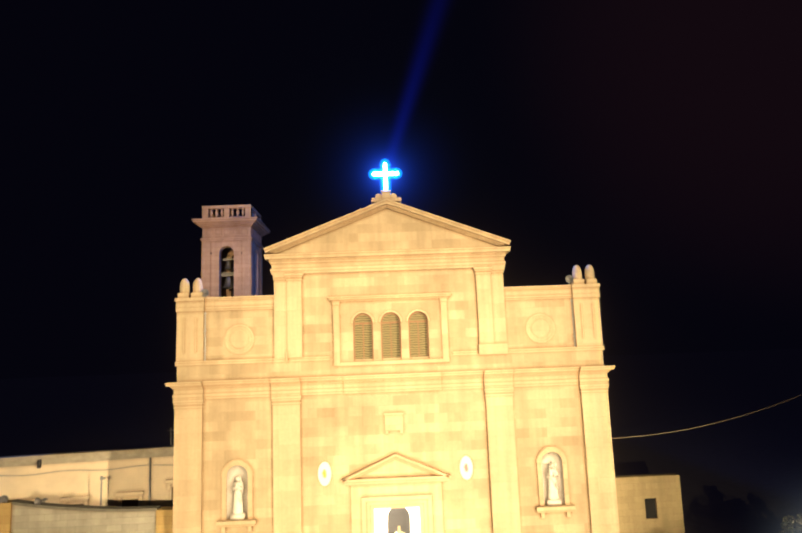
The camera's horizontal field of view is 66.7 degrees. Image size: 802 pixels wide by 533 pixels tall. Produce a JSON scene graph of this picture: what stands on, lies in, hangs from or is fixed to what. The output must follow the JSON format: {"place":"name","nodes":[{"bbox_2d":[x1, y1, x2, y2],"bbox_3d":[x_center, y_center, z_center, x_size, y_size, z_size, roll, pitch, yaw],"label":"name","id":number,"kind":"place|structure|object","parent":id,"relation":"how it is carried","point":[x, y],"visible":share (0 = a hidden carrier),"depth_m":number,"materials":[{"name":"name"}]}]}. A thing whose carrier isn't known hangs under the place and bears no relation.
{"place":"outdoors","nodes":[
{"label":"outdoors","id":0,"kind":"place"},
{"bbox_2d":[177,209,603,532],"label":"church facade walls","id":1,"kind":"structure","parent":0,"point":[343,435],"depth_m":25.00,"materials":[{"name":"beige stone"}]},
{"bbox_2d":[164,190,619,532],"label":"church facade mouldings","id":2,"kind":"object","parent":1,"relation":"attached to","point":[394,480],"visible":0.88,"depth_m":24.97,"materials":[{"name":"beige stone"}]},
{"bbox_2d":[375,507,419,532],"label":"church vestibule","id":3,"kind":"object","parent":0,"point":[380,520],"depth_m":27.29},
{"bbox_2d":[0,349,801,532],"bbox_3d":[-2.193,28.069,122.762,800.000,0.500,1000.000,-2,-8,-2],"label":"night sky","id":4,"kind":"structure","parent":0,"point":[742,474],"depth_m":89.98,"materials":[{"name":"black"}]},
{"bbox_2d":[11,505,155,532],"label":"block wall","id":5,"kind":"structure","parent":4,"relation":"on","point":[24,519],"depth_m":24.63,"materials":[{"name":"beige stone"}]},
{"bbox_2d":[11,499,160,511],"bbox_3d":[-12.855,9.742,24.892,5.860,0.610,0.430,-2,-8,-2],"label":"wall coping","id":6,"kind":"object","parent":5,"relation":"on","point":[27,503],"visible":0.94,"depth_m":24.71,"materials":[{"name":"beige stone"}]},
{"bbox_2d":[34,497,47,504],"bbox_3d":[-14.739,9.567,24.896,0.338,0.344,0.503,-2,-8,-2],"label":"floodlight","id":7,"kind":"object","parent":6,"relation":"attached to","point":[37,500],"depth_m":24.81,"materials":[{"name":"grey paint"}]},
{"bbox_2d":[0,500,172,532],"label":"wall pillars","id":8,"kind":"structure","parent":4,"relation":"on","point":[164,519],"depth_m":24.57,"materials":[{"name":"beige stone"}]},
{"bbox_2d":[0,495,8,502],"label":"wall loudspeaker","id":9,"kind":"object","parent":8,"relation":"attached to","point":[4,498],"depth_m":24.76,"materials":[{"name":"grey paint"}]},
{"bbox_2d":[0,430,173,506],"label":"plastered house","id":10,"kind":"structure","parent":4,"relation":"on","point":[139,476],"depth_m":29.46,"materials":[{"name":"white paint"}]},
{"bbox_2d":[100,476,105,505],"bbox_3d":[-13.780,12.184,27.982,0.217,4.963,0.160,-2,-8,-2],"label":"lamp post","id":11,"kind":"object","parent":4,"relation":"on","point":[102,478],"visible":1,"depth_m":28.22,"materials":[{"name":"grey metal"}]},
{"bbox_2d":[615,473,684,532],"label":"building","id":12,"kind":"structure","parent":4,"relation":"on","point":[650,503],"depth_m":26.58,"materials":[{"name":"beige"}]},
{"bbox_2d":[779,514,801,532],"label":"foliage","id":13,"kind":"object","parent":4,"relation":"on","point":[791,526],"depth_m":17.96,"materials":[{"name":"green plant"}]},
{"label":"church","id":14,"kind":"object","parent":4,"relation":"on","visible":0},
{"bbox_2d":[200,289,208,296],"bbox_3d":[-8.227,1.148,25.699,0.336,0.374,0.497,-2,-8,-2],"label":"floodlight","id":15,"kind":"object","parent":14,"relation":"attached to","point":[205,292],"depth_m":25.54,"materials":[{"name":"grey metal"}]},
{"bbox_2d":[192,204,270,296],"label":"bell tower","id":16,"kind":"structure","parent":14,"relation":"on","point":[227,239],"depth_m":37.90,"materials":[{"name":"stone"}]},
{"bbox_2d":[227,465,247,518],"bbox_3d":[-6.543,9.047,24.531,0.840,2.090,0.360,-2,-8,-2],"label":"niche","id":17,"kind":"object","parent":14,"relation":"attached to","point":[235,471],"visible":0.6,"depth_m":24.60,"materials":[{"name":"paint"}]},
{"bbox_2d":[230,476,245,519],"bbox_3d":[-6.532,9.244,24.389,0.540,1.660,0.430,-2,-8,-2],"label":"madonna statue","id":18,"kind":"object","parent":17,"relation":"in","point":[238,513],"visible":1,"depth_m":24.30,"materials":[{"name":"white stone"}]},
{"bbox_2d":[318,462,330,485],"bbox_3d":[-3.073,8.341,24.502,0.540,0.940,0.045,-2,-8,-2],"label":"papal arms medallion","id":19,"kind":"object","parent":14,"relation":"attached to","point":[324,473],"visible":0.96,"depth_m":24.48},
{"bbox_2d":[372,162,398,189],"bbox_3d":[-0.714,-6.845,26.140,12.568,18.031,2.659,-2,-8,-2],"label":"neon cross tubes","id":20,"kind":"object","parent":14,"relation":"attached to","point":[385,173],"visible":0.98,"depth_m":26.28,"materials":[{"name":"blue glass"}]},
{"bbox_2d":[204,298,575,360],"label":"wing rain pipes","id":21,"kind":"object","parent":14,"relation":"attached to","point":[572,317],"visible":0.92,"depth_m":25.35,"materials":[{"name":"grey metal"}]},
{"bbox_2d":[353,312,428,358],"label":"arched windows","id":22,"kind":"structure","parent":14,"relation":"attached to","point":[371,322],"depth_m":25.62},
{"bbox_2d":[387,508,410,532],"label":"doorway","id":23,"kind":"structure","parent":14,"relation":"attached to","point":[397,517],"depth_m":27.21,"materials":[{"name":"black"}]},
{"bbox_2d":[460,456,472,479],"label":"medallion arms","id":24,"kind":"object","parent":14,"relation":"attached to","point":[466,468],"visible":1,"depth_m":24.64},
{"bbox_2d":[542,452,564,503],"bbox_3d":[6.145,8.616,24.873,0.840,2.090,0.360,-2,-8,-2],"label":"niche","id":25,"kind":"object","parent":14,"relation":"attached to","point":[549,457],"visible":0.58,"depth_m":24.95,"materials":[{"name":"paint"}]},
{"bbox_2d":[546,462,561,505],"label":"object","id":26,"kind":"object","parent":14,"relation":"attached to","point":[553,499],"visible":1,"depth_m":24.62,"materials":[{"name":"white stone"}]},
{"bbox_2d":[565,275,573,284],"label":"loudspeaker","id":27,"kind":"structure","parent":14,"relation":"attached to","point":[569,279],"depth_m":25.97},
{"bbox_2d":[612,394,801,438],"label":"overhead power cable with pole","id":28,"kind":"object","parent":14,"relation":"attached to","point":[709,424],"visible":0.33,"depth_m":25.27,"materials":[{"name":"brown"}]},
{"bbox_2d":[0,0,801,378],"label":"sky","id":29,"kind":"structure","parent":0,"point":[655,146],"materials":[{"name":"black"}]}
]}

